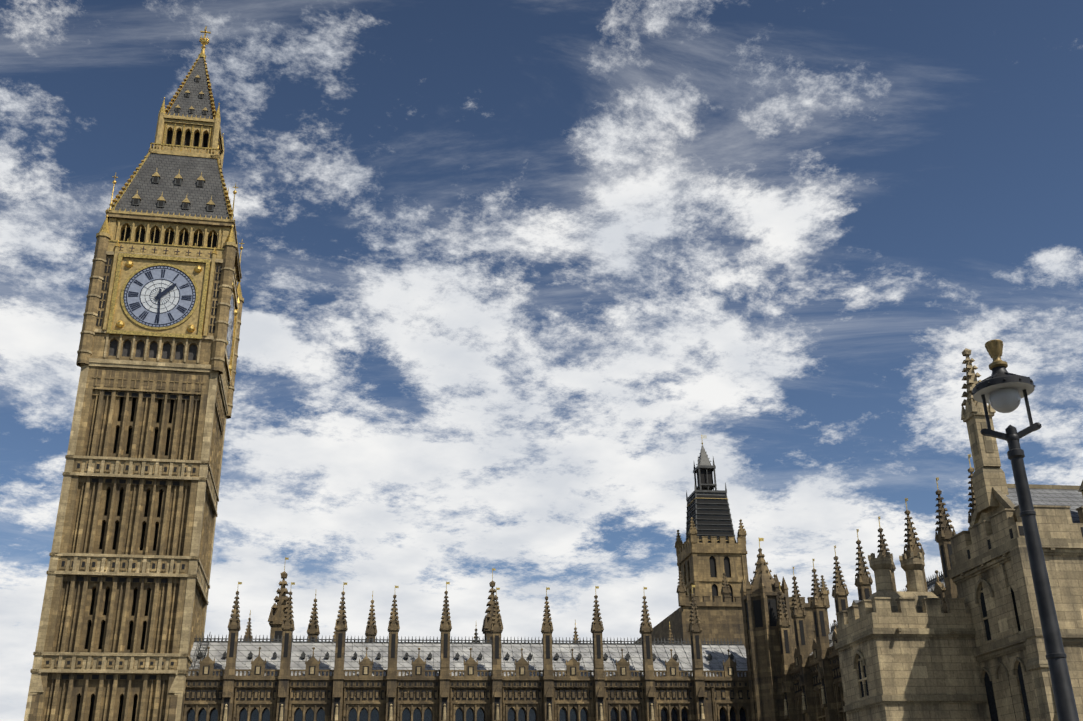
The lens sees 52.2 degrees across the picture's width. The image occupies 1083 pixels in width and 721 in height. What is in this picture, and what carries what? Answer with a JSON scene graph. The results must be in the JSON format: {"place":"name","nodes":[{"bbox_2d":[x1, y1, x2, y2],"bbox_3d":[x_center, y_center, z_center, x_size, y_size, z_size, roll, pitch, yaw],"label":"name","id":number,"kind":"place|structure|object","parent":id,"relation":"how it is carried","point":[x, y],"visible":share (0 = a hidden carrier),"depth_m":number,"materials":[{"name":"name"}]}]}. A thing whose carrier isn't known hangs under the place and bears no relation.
{"place":"outdoors","nodes":[
{"label":"outdoors","id":0,"kind":"place"},
{"bbox_2d":[0,0,1082,720],"label":"sky","id":1,"kind":"structure","parent":0,"point":[507,266],"materials":[{"name":"blue"}]},
{"bbox_2d":[182,434,975,720],"bbox_3d":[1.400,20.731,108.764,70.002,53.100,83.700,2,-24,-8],"label":"palace of westminster","id":2,"kind":"structure","parent":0,"point":[726,641],"depth_m":107.53,"materials":[{"name":"stone"}]},
{"bbox_2d":[835,348,1082,720],"bbox_3d":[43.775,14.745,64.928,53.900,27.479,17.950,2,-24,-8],"label":"stone building","id":3,"kind":"structure","parent":0,"point":[976,652],"depth_m":58.07,"materials":[{"name":"stone"}]},
{"bbox_3d":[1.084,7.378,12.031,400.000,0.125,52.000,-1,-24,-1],"label":"pavement","id":4,"kind":"structure","parent":0,"visible":0},
{"bbox_2d":[971,339,1078,720],"bbox_3d":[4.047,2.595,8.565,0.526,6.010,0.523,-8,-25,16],"label":"street lamp","id":5,"kind":"object","parent":4,"relation":"on","point":[1001,389],"visible":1,"depth_m":9.14,"materials":[{"name":"black metal"}]},
{"label":"ground","id":6,"kind":"structure","parent":0,"visible":0},
{"bbox_2d":[24,26,244,720],"bbox_3d":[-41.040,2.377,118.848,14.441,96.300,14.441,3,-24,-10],"label":"clock tower","id":7,"kind":"structure","parent":6,"relation":"on","point":[123,612],"depth_m":110.56,"materials":[{"name":"stone"}]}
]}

